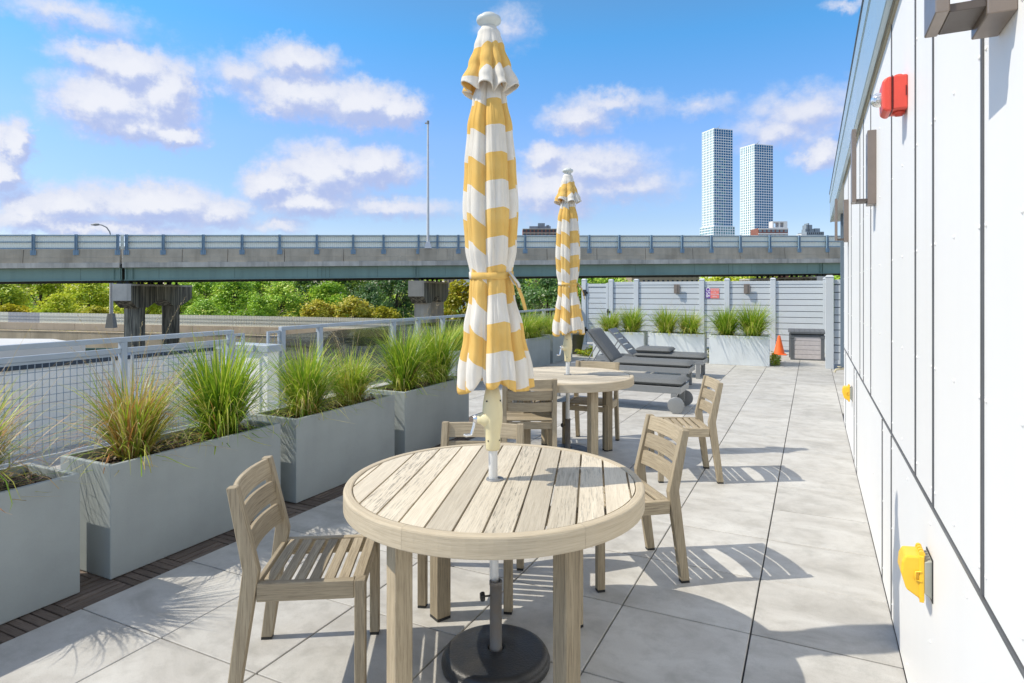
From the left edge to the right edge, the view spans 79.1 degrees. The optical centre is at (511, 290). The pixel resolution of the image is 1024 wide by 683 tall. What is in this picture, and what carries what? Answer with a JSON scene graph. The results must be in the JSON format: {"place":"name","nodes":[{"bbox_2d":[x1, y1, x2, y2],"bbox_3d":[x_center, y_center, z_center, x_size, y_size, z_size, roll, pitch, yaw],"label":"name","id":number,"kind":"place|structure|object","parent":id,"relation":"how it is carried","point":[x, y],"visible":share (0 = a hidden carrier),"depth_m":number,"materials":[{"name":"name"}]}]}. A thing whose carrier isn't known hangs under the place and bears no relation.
{"place":"outdoors","nodes":[
{"label":"outdoors","id":0,"kind":"place"},
{"bbox_2d":[0,338,84,357],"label":"neighbouring roof","id":1,"kind":"structure","parent":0,"point":[17,353],"depth_m":13.87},
{"bbox_2d":[91,223,117,327],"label":"street lamp","id":2,"kind":"object","parent":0,"point":[111,321],"visible":0.77,"depth_m":59.86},
{"bbox_2d":[22,288,550,330],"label":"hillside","id":3,"kind":"structure","parent":0,"point":[268,295],"depth_m":145.50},
{"bbox_2d":[0,277,737,317],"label":"woodland","id":4,"kind":"object","parent":3,"relation":"on","point":[532,284],"visible":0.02,"depth_m":125.51,"materials":[{"name":"green plant"}]},
{"bbox_2d":[0,0,861,290],"label":"sky","id":5,"kind":"structure","parent":0,"point":[130,117],"materials":[{"name":"blue"}]},
{"bbox_2d":[0,342,906,682],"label":"deck","id":6,"kind":"structure","parent":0,"point":[822,612],"depth_m":3.18,"materials":[{"name":"ceramic"}]},
{"bbox_2d":[0,346,214,457],"bbox_3d":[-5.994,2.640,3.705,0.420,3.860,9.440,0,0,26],"label":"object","id":7,"kind":"structure","parent":6,"relation":"attached to","point":[38,375],"depth_m":6.30,"materials":[{"name":"metal"}]},
{"bbox_2d":[0,330,233,467],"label":"guard rail","id":8,"kind":"object","parent":6,"relation":"on","point":[122,350],"visible":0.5,"depth_m":5.91,"materials":[{"name":"metal"}]},
{"bbox_2d":[234,333,244,410],"bbox_3d":[-3.284,0.990,7.441,0.028,0.960,0.163,0,0,26],"label":"railing","id":9,"kind":"object","parent":8,"relation":"attached to","point":[242,336],"visible":0.18,"depth_m":7.49,"materials":[{"name":"metal"}]},
{"bbox_2d":[207,342,281,418],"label":"parapet pillar","id":10,"kind":"structure","parent":6,"relation":"on","point":[275,349],"depth_m":7.54,"materials":[{"name":"paint"}]},
{"bbox_2d":[0,416,511,643],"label":"deck boards","id":11,"kind":"object","parent":6,"relation":"on","point":[94,588],"visible":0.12,"depth_m":3.39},
{"bbox_2d":[0,463,79,624],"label":"planter","id":12,"kind":"object","parent":11,"relation":"on","point":[39,552],"visible":0.85,"depth_m":3.07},
{"bbox_2d":[0,327,101,514],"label":"ornamental grass","id":13,"kind":"object","parent":12,"relation":"in","point":[3,426],"depth_m":3.11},
{"bbox_2d":[61,419,280,579],"bbox_3d":[-2.130,1.259,4.008,0.470,0.622,1.200,0,0,26],"label":"planter","id":14,"kind":"object","parent":11,"relation":"on","point":[133,520],"visible":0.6,"depth_m":3.64,"materials":[{"name":"metal"}]},
{"bbox_2d":[22,298,236,479],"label":"ornamental grass","id":15,"kind":"object","parent":14,"relation":"in","point":[130,431],"depth_m":3.65,"materials":[{"name":"plant"}]},
{"bbox_2d":[123,308,306,454],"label":"ornamental grass","id":16,"kind":"object","parent":14,"relation":"in","point":[227,400],"depth_m":4.18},
{"bbox_2d":[251,392,394,502],"bbox_3d":[-1.543,1.259,5.221,0.470,0.622,1.200,0,0,26],"label":"planter","id":17,"kind":"object","parent":11,"relation":"on","point":[321,455],"visible":0.64,"depth_m":4.93,"materials":[{"name":"metal"}]},
{"bbox_2d":[250,321,367,426],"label":"ornamental grass","id":18,"kind":"object","parent":17,"relation":"in","point":[308,377],"depth_m":4.88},
{"bbox_2d":[321,326,405,410],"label":"ornamental grass","id":19,"kind":"object","parent":17,"relation":"in","point":[356,375],"depth_m":5.36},
{"bbox_2d":[365,375,468,455],"bbox_3d":[-0.950,1.259,6.444,0.470,0.622,1.200,0,0,26],"label":"planter","id":20,"kind":"object","parent":11,"relation":"on","point":[420,418],"visible":0.55,"depth_m":6.12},
{"bbox_2d":[351,304,454,396],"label":"ornamental grass","id":21,"kind":"object","parent":20,"relation":"in","point":[406,365],"depth_m":6.08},
{"bbox_2d":[375,309,463,388],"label":"ornamental grass","id":22,"kind":"object","parent":20,"relation":"in","point":[445,353],"depth_m":6.57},
{"bbox_2d":[226,455,379,682],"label":"slatted chair","id":23,"kind":"object","parent":6,"relation":"on","point":[271,585],"visible":0.97,"depth_m":2.48,"materials":[{"name":"brown wood"}]},
{"bbox_2d":[279,308,578,407],"bbox_3d":[-0.519,1.016,13.145,0.070,1.107,11.395,0,0,26],"label":"guard rail","id":24,"kind":"object","parent":6,"relation":"on","point":[361,336],"visible":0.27,"depth_m":9.38,"materials":[{"name":"metal"}]},
{"bbox_2d":[266,330,280,404],"bbox_3d":[-3.049,0.990,7.926,0.028,0.960,0.205,0,0,26],"label":"railing","id":25,"kind":"object","parent":24,"relation":"attached to","point":[278,332],"visible":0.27,"depth_m":7.99,"materials":[{"name":"metal"}]},
{"bbox_2d":[448,349,483,383],"bbox_3d":[-0.831,1.259,10.404,0.470,0.622,1.200,0,0,26],"label":"planter","id":26,"kind":"object","parent":6,"relation":"on","point":[456,369],"visible":0.09,"depth_m":9.79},
{"bbox_2d":[423,309,463,350],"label":"ornamental grass","id":27,"kind":"object","parent":26,"relation":"in","point":[461,338],"depth_m":10.04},
{"bbox_2d":[417,421,523,614],"bbox_3d":[-0.198,1.159,3.301,0.473,0.822,0.535,0,0,8],"label":"slatted chair","id":28,"kind":"object","parent":6,"relation":"on","point":[460,429],"visible":0.24,"depth_m":3.47,"materials":[{"name":"brown wood"}]},
{"bbox_2d":[343,443,644,682],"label":"round table","id":29,"kind":"object","parent":6,"relation":"on","point":[442,507],"visible":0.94,"depth_m":2.33,"materials":[{"name":"brown wood"}]},
{"bbox_2d":[441,578,549,682],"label":"umbrella base","id":30,"kind":"object","parent":6,"relation":"on","point":[495,650],"visible":0.99,"depth_m":2.57,"materials":[{"name":"plastic"}]},
{"bbox_2d":[457,12,534,582],"bbox_3d":[-0.072,0.149,2.629,0.332,2.642,0.296,-1,0,0],"label":"patio umbrella","id":31,"kind":"object","parent":30,"relation":"in","point":[494,354],"visible":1,"depth_m":2.55,"materials":[{"name":"fabric"}]},
{"bbox_2d":[502,378,556,446],"bbox_3d":[0.151,1.159,5.520,0.473,0.822,0.535,0,0,0],"label":"slatted chair","id":32,"kind":"object","parent":6,"relation":"on","point":[547,411],"visible":0.69,"depth_m":5.31,"materials":[{"name":"brown wood"}]},
{"bbox_2d":[525,335,549,366],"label":"planter","id":33,"kind":"object","parent":6,"relation":"on","point":[539,351],"visible":0.42,"depth_m":12.74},
{"bbox_2d":[516,302,545,340],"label":"ornamental grass","id":34,"kind":"object","parent":33,"relation":"in","point":[528,327],"depth_m":12.47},
{"bbox_2d":[524,301,555,339],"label":"ornamental grass","id":35,"kind":"object","parent":33,"relation":"in","point":[536,322],"depth_m":13.00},
{"bbox_2d":[542,332,571,363],"bbox_3d":[0.938,1.259,14.053,0.470,0.622,1.200,0,0,26],"label":"planter","id":36,"kind":"object","parent":6,"relation":"on","point":[556,343],"visible":0.2,"depth_m":13.59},
{"bbox_2d":[557,418,586,451],"bbox_3d":[0.533,1.393,5.926,0.458,0.351,0.458,0,0,0],"label":"umbrella base","id":37,"kind":"object","parent":6,"relation":"on","point":[567,445],"visible":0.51,"depth_m":5.91,"materials":[{"name":"black plastic"}]},
{"bbox_2d":[552,168,584,418],"bbox_3d":[0.546,0.149,5.930,0.332,2.642,0.296,0,0,-20],"label":"patio umbrella","id":38,"kind":"object","parent":37,"relation":"in","point":[568,320],"visible":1,"depth_m":5.85,"materials":[{"name":"fabric"}]},
{"bbox_2d":[520,366,633,454],"bbox_3d":[0.533,1.182,5.926,1.244,0.776,1.244,0,0,21],"label":"round table","id":39,"kind":"object","parent":6,"relation":"on","point":[591,382],"visible":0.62,"depth_m":5.66,"materials":[{"name":"brown wood"}]},
{"bbox_2d":[572,332,583,354],"bbox_3d":[1.606,1.139,15.481,0.784,0.862,0.595,0,0,26],"label":"plant pot","id":40,"kind":"object","parent":6,"relation":"on","point":[577,340],"visible":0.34,"depth_m":15.29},
{"bbox_2d":[562,360,619,451],"bbox_3d":[0.823,1.159,6.393,0.473,0.822,0.535,0,0,22],"label":"slatted chair","id":41,"kind":"object","parent":6,"relation":"on","point":[576,401],"visible":0.4,"depth_m":6.44,"materials":[{"name":"brown wood"}]},
{"bbox_2d":[593,331,647,357],"bbox_3d":[2.547,1.259,14.585,1.200,0.622,0.470,0,0,24],"label":"planter","id":42,"kind":"object","parent":6,"relation":"on","point":[637,339],"visible":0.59,"depth_m":14.29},
{"bbox_2d":[589,301,624,333],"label":"ornamental grass","id":43,"kind":"object","parent":42,"relation":"in","point":[606,323],"depth_m":14.57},
{"bbox_2d":[613,304,653,334],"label":"ornamental grass","id":44,"kind":"object","parent":42,"relation":"in","point":[631,322],"depth_m":14.35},
{"bbox_2d":[557,372,692,413],"bbox_3d":[1.406,1.355,8.609,2.051,0.430,0.660,0,0,26],"label":"sun lounger","id":45,"kind":"object","parent":6,"relation":"on","point":[673,385],"visible":0.47,"depth_m":8.11,"materials":[{"name":"grey metal"}]},
{"bbox_2d":[571,328,695,384],"bbox_3d":[2.050,1.112,10.564,2.015,0.915,0.600,0,0,26],"label":"sun lounger","id":46,"kind":"object","parent":6,"relation":"on","point":[605,345],"visible":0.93,"depth_m":10.35,"materials":[{"name":"grey metal"}]},
{"bbox_2d":[595,414,689,592],"bbox_3d":[0.657,1.159,3.510,0.535,0.822,0.473,0,0,-12],"label":"slatted chair","id":47,"kind":"object","parent":6,"relation":"on","point":[657,502],"visible":0.59,"depth_m":3.34,"materials":[{"name":"brown wood"}]},
{"bbox_2d":[595,328,707,378],"bbox_3d":[2.639,1.147,11.745,2.015,0.846,0.600,0,0,26],"label":"sun lounger","id":48,"kind":"object","parent":6,"relation":"on","point":[698,358],"visible":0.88,"depth_m":11.52,"materials":[{"name":"grey metal"}]},
{"bbox_2d":[649,332,706,356],"bbox_3d":[3.753,1.259,14.012,1.200,0.622,0.470,0,0,24],"label":"planter","id":49,"kind":"object","parent":6,"relation":"on","point":[686,343],"visible":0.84,"depth_m":13.77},
{"bbox_2d":[645,299,689,335],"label":"ornamental grass","id":50,"kind":"object","parent":49,"relation":"in","point":[663,322],"depth_m":13.98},
{"bbox_2d":[668,302,713,336],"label":"ornamental grass","id":51,"kind":"object","parent":49,"relation":"in","point":[693,324],"depth_m":13.76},
{"bbox_2d":[575,345,780,365],"bbox_3d":[3.869,1.423,14.604,4.596,0.307,1.606,0,0,26],"label":"sedum ground cover","id":52,"kind":"object","parent":6,"relation":"on","point":[775,358],"visible":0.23,"depth_m":13.99,"materials":[{"name":"green plant"}]},
{"bbox_2d":[649,375,723,483],"bbox_3d":[1.479,1.159,5.291,0.535,0.822,0.473,0,0,3],"label":"slatted chair","id":53,"kind":"object","parent":6,"relation":"on","point":[701,430],"visible":0.74,"depth_m":5.16,"materials":[{"name":"brown wood"}]},
{"bbox_2d":[608,275,839,368],"bbox_3d":[6.301,0.614,15.311,8.364,1.912,3.042,0,0,57],"label":"privacy fence","id":54,"kind":"object","parent":6,"relation":"on","point":[808,304],"visible":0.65,"depth_m":16.22,"materials":[{"name":"grey plastic"}]},
{"bbox_2d":[582,279,609,343],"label":"fence gate","id":55,"kind":"structure","parent":54,"relation":"attached to","point":[595,294],"depth_m":18.17,"materials":[{"name":"grey plastic"}]},
{"bbox_2d":[705,287,718,297],"bbox_3d":[5.390,0.048,16.693,0.360,0.298,0.009,0,0,26],"label":"notice sign","id":56,"kind":"object","parent":54,"relation":"attached to","point":[711,293],"visible":0.99,"depth_m":16.70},
{"bbox_2d":[709,334,769,365],"bbox_3d":[4.889,1.259,13.328,1.200,0.622,0.470,0,0,23],"label":"planter","id":57,"kind":"object","parent":6,"relation":"on","point":[738,350],"visible":0.91,"depth_m":13.11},
{"bbox_2d":[701,297,748,337],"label":"ornamental grass","id":58,"kind":"object","parent":57,"relation":"in","point":[723,324],"depth_m":13.32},
{"bbox_2d":[725,298,792,339],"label":"ornamental grass","id":59,"kind":"object","parent":57,"relation":"in","point":[756,324],"depth_m":13.05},
{"bbox_2d":[774,335,786,354],"bbox_3d":[6.596,1.335,15.306,0.330,0.470,0.330,0,0,21],"label":"traffic cone","id":60,"kind":"object","parent":6,"relation":"on","point":[779,349],"visible":0.86,"depth_m":15.24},
{"bbox_2d":[788,328,824,360],"bbox_3d":[6.791,1.220,14.305,0.736,0.700,0.630,0,0,21],"label":"deck box","id":61,"kind":"object","parent":6,"relation":"on","point":[806,344],"visible":0.98,"depth_m":14.06,"materials":[{"name":"grey plastic"}]},
{"bbox_2d":[522,223,556,286],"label":"unfinished building","id":62,"kind":"structure","parent":0,"point":[541,229],"depth_m":320.00,"materials":[{"name":"concrete"}]},
{"bbox_2d":[528,301,560,336],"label":"ornamental grass","id":63,"kind":"object","parent":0,"point":[549,318],"depth_m":13.79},
{"bbox_2d":[624,277,698,281],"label":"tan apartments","id":64,"kind":"structure","parent":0,"point":[666,279],"depth_m":106.00,"materials":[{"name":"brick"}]},
{"bbox_2d":[700,128,734,277],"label":"skyscraper","id":65,"kind":"structure","parent":0,"point":[717,181],"depth_m":805.16,"materials":[{"name":"white glass"}]},
{"bbox_2d":[700,227,733,234],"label":"podium windows","id":66,"kind":"structure","parent":65,"relation":"in","point":[708,227],"depth_m":803.07,"materials":[{"name":"blue glass"}]},
{"bbox_2d":[704,145,731,225],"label":"lower windows","id":67,"kind":"structure","parent":65,"relation":"in","point":[721,149],"depth_m":804.83,"materials":[{"name":"blue glass"}]},
{"bbox_2d":[740,144,772,234],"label":"skyscraper","id":68,"kind":"structure","parent":0,"point":[756,185],"depth_m":855.75,"materials":[{"name":"white glass"}]},
{"bbox_2d":[742,160,772,234],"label":"lower windows","id":69,"kind":"structure","parent":68,"relation":"in","point":[757,174],"depth_m":854.86,"materials":[{"name":"blue glass"}]},
{"bbox_2d":[750,221,787,234],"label":"apartment block","id":70,"kind":"structure","parent":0,"point":[780,228],"depth_m":420.00,"materials":[{"name":"concrete"}]},
{"bbox_2d":[798,223,823,234],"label":"office block","id":71,"kind":"structure","parent":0,"point":[807,229],"depth_m":452.00,"materials":[{"name":"white"}]},
{"bbox_2d":[741,363,907,682],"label":"joint","id":72,"kind":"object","parent":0,"point":[766,548],"depth_m":3.59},
{"bbox_2d":[829,0,1023,682],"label":"wall","id":73,"kind":"structure","parent":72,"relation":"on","point":[932,306],"depth_m":1.83,"materials":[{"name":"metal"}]},
{"bbox_2d":[835,199,848,241],"bbox_3d":[3.499,-0.748,6.583,0.128,0.455,0.136,0,0,26],"label":"wall light","id":74,"kind":"object","parent":73,"relation":"attached to","point":[845,238],"visible":1,"depth_m":6.51,"materials":[{"name":"brown metal"}]},
{"bbox_2d":[842,384,852,401],"bbox_3d":[3.211,0.973,5.940,0.086,0.159,0.120,0,0,26],"label":"outlet cover","id":75,"kind":"object","parent":73,"relation":"attached to","point":[847,391],"visible":1,"depth_m":5.90,"materials":[{"name":"yellow plastic"}]},
{"bbox_2d":[851,129,875,206],"bbox_3d":[2.136,-0.748,3.771,0.128,0.455,0.136,0,0,26],"label":"wall light","id":76,"kind":"object","parent":73,"relation":"attached to","point":[869,200],"visible":1,"depth_m":3.70,"materials":[{"name":"brown metal"}]},
{"bbox_2d":[871,74,907,118],"bbox_3d":[1.546,-0.796,2.549,0.125,0.167,0.134,0,0,26],"label":"fire alarm","id":77,"kind":"object","parent":73,"relation":"attached to","point":[890,98],"visible":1,"depth_m":2.49,"materials":[{"name":"red plastic"}]},
{"bbox_2d":[898,543,932,603],"bbox_3d":[1.312,0.908,2.021,0.086,0.159,0.120,0,0,26],"label":"outlet cover","id":78,"kind":"object","parent":73,"relation":"attached to","point":[915,563],"visible":1,"depth_m":1.98,"materials":[{"name":"yellow plastic"}]},
{"bbox_2d":[924,0,1017,39],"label":"wall light","id":79,"kind":"object","parent":73,"relation":"attached to","point":[980,19],"visible":1,"depth_m":1.21,"materials":[{"name":"brown metal"}]},
{"label":"ground","id":80,"kind":"structure","parent":0,"visible":0},
{"bbox_2d":[0,284,39,311],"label":"tree","id":81,"kind":"object","parent":80,"relation":"on","point":[9,295],"visible":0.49,"depth_m":85.63,"materials":[{"name":"green plant"}]},
{"bbox_2d":[0,303,54,330],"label":"tree","id":82,"kind":"object","parent":80,"relation":"on","point":[7,307],"visible":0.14,"depth_m":73.78,"materials":[{"name":"yellow plant"}]},
{"bbox_2d":[4,283,80,311],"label":"tree","id":83,"kind":"object","parent":80,"relation":"on","point":[45,290],"visible":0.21,"depth_m":98.74,"materials":[{"name":"green plant"}]},
{"bbox_2d":[26,292,90,330],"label":"tree","id":84,"kind":"object","parent":80,"relation":"on","point":[60,302],"visible":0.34,"depth_m":74.44,"materials":[{"name":"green plant"}]},
{"bbox_2d":[57,283,123,313],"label":"tree","id":85,"kind":"object","parent":80,"relation":"on","point":[80,296],"visible":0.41,"depth_m":85.18,"materials":[{"name":"green plant"}]},
{"bbox_2d":[68,305,121,331],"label":"tree","id":86,"kind":"object","parent":80,"relation":"on","point":[95,309],"visible":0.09,"depth_m":72.52,"materials":[{"name":"yellow plant"}]},
{"bbox_2d":[114,283,161,332],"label":"tree","id":87,"kind":"object","parent":80,"relation":"on","point":[153,306],"visible":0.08,"depth_m":83.90,"materials":[{"name":"green plant"}]},
{"bbox_2d":[0,329,276,347],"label":"retaining wall","id":88,"kind":"structure","parent":80,"relation":"on","point":[46,334],"depth_m":63.57,"materials":[{"name":"concrete"}]},
{"bbox_2d":[0,312,455,334],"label":"ramp barrier","id":89,"kind":"object","parent":88,"relation":"on","point":[51,321],"visible":0.5,"depth_m":63.75,"materials":[{"name":"beige concrete"}]},
{"bbox_2d":[112,281,191,346],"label":"bridge pier","id":90,"kind":"structure","parent":80,"relation":"on","point":[132,299],"depth_m":49.37,"materials":[{"name":"concrete"}]},
{"bbox_2d":[0,234,839,283],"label":"highway overpass","id":91,"kind":"object","parent":90,"relation":"on","point":[51,259],"visible":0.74,"depth_m":49.44,"materials":[{"name":"concrete"}]},
{"bbox_2d":[424,121,431,248],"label":"tall mast","id":92,"kind":"object","parent":91,"relation":"on","point":[427,245],"visible":1,"depth_m":49.87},
{"bbox_2d":[146,282,204,314],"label":"tree","id":93,"kind":"object","parent":80,"relation":"on","point":[188,303],"visible":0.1,"depth_m":88.74,"materials":[{"name":"green plant"}]},
{"bbox_2d":[179,282,230,313],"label":"tree","id":94,"kind":"object","parent":80,"relation":"on","point":[205,287],"visible":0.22,"depth_m":102.25,"materials":[{"name":"green plant"}]},
{"bbox_2d":[182,296,230,315],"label":"tree","id":95,"kind":"object","parent":80,"relation":"on","point":[205,305],"visible":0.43,"depth_m":75.26,"materials":[{"name":"green plant"}]},
{"bbox_2d":[198,282,266,315],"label":"tree","id":96,"kind":"object","parent":80,"relation":"on","point":[224,293],"visible":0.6,"depth_m":88.42,"materials":[{"name":"green plant"}]},
{"bbox_2d":[231,292,276,334],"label":"tree","id":97,"kind":"object","parent":80,"relation":"on","point":[256,304],"visible":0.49,"depth_m":77.40,"materials":[{"name":"green plant"}]},
{"bbox_2d":[232,281,291,315],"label":"tree","id":98,"kind":"object","parent":80,"relation":"on","point":[260,287],"visible":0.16,"depth_m":104.31,"materials":[{"name":"green plant"}]},
{"bbox_2d":[260,281,307,316],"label":"tree","id":99,"kind":"object","parent":80,"relation":"on","point":[284,289],"visible":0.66,"depth_m":91.12,"materials":[{"name":"green plant"}]},
{"bbox_2d":[283,298,345,317],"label":"tree","id":100,"kind":"object","parent":80,"relation":"on","point":[313,311],"visible":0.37,"depth_m":77.87,"materials":[{"name":"yellow plant"}]},
{"bbox_2d":[287,281,343,313],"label":"tree","id":101,"kind":"object","parent":80,"relation":"on","point":[304,286],"visible":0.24,"depth_m":104.83,"materials":[{"name":"green plant"}]},
{"bbox_2d":[298,281,355,317],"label":"tree","id":102,"kind":"object","parent":80,"relation":"on","point":[324,290],"visible":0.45,"depth_m":91.93,"materials":[{"name":"green plant"}]},
{"bbox_2d":[317,295,382,317],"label":"tree","id":103,"kind":"object","parent":80,"relation":"on","point":[350,305],"visible":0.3,"depth_m":78.76,"materials":[{"name":"yellow plant"}]},
{"bbox_2d":[330,280,384,317],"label":"tree","id":104,"kind":"object","parent":80,"relation":"on","point":[352,285],"visible":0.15,"depth_m":107.69,"materials":[{"name":"green plant"}]},
{"bbox_2d":[350,282,394,317],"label":"tree","id":105,"kind":"object","parent":80,"relation":"on","point":[372,298],"visible":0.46,"depth_m":94.07,"materials":[{"name":"green plant"}]},
{"bbox_2d":[363,305,401,318],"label":"bush","id":106,"kind":"object","parent":80,"relation":"on","point":[391,313],"visible":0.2,"depth_m":79.78,"materials":[{"name":"yellow plant"}]},
{"bbox_2d":[368,280,413,317],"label":"tree","id":107,"kind":"object","parent":80,"relation":"on","point":[400,287],"visible":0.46,"depth_m":105.08,"materials":[{"name":"green plant"}]},
{"bbox_2d":[408,278,448,323],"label":"bridge pier","id":108,"kind":"structure","parent":80,"relation":"on","point":[424,295],"depth_m":51.58,"materials":[{"name":"concrete"}]},
{"bbox_2d":[442,279,469,319],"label":"tree","id":109,"kind":"object","parent":80,"relation":"on","point":[458,293],"visible":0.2,"depth_m":65.36,"materials":[{"name":"yellow plant"}]},
{"bbox_2d":[513,279,541,314],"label":"tree","id":110,"kind":"object","parent":80,"relation":"on","point":[523,292],"visible":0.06,"depth_m":89.24,"materials":[{"name":"green plant"}]},
{"bbox_2d":[517,278,581,313],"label":"tree","id":111,"kind":"object","parent":80,"relation":"on","point":[547,292],"visible":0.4,"depth_m":74.87,"materials":[{"name":"green plant"}]},
{"bbox_2d":[542,278,604,312],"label":"tree","id":112,"kind":"object","parent":80,"relation":"on","point":[589,280],"visible":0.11,"depth_m":78.36,"materials":[{"name":"green plant"}]},
{"bbox_2d":[580,278,633,298],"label":"tree","id":113,"kind":"object","parent":80,"relation":"on","point":[614,279],"visible":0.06,"depth_m":95.45,"materials":[{"name":"green plant"}]},
{"bbox_2d":[739,274,824,280],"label":"bridge pier","id":114,"kind":"structure","parent":80,"relation":"on","point":[809,277],"depth_m":59.42,"materials":[{"name":"concrete"}]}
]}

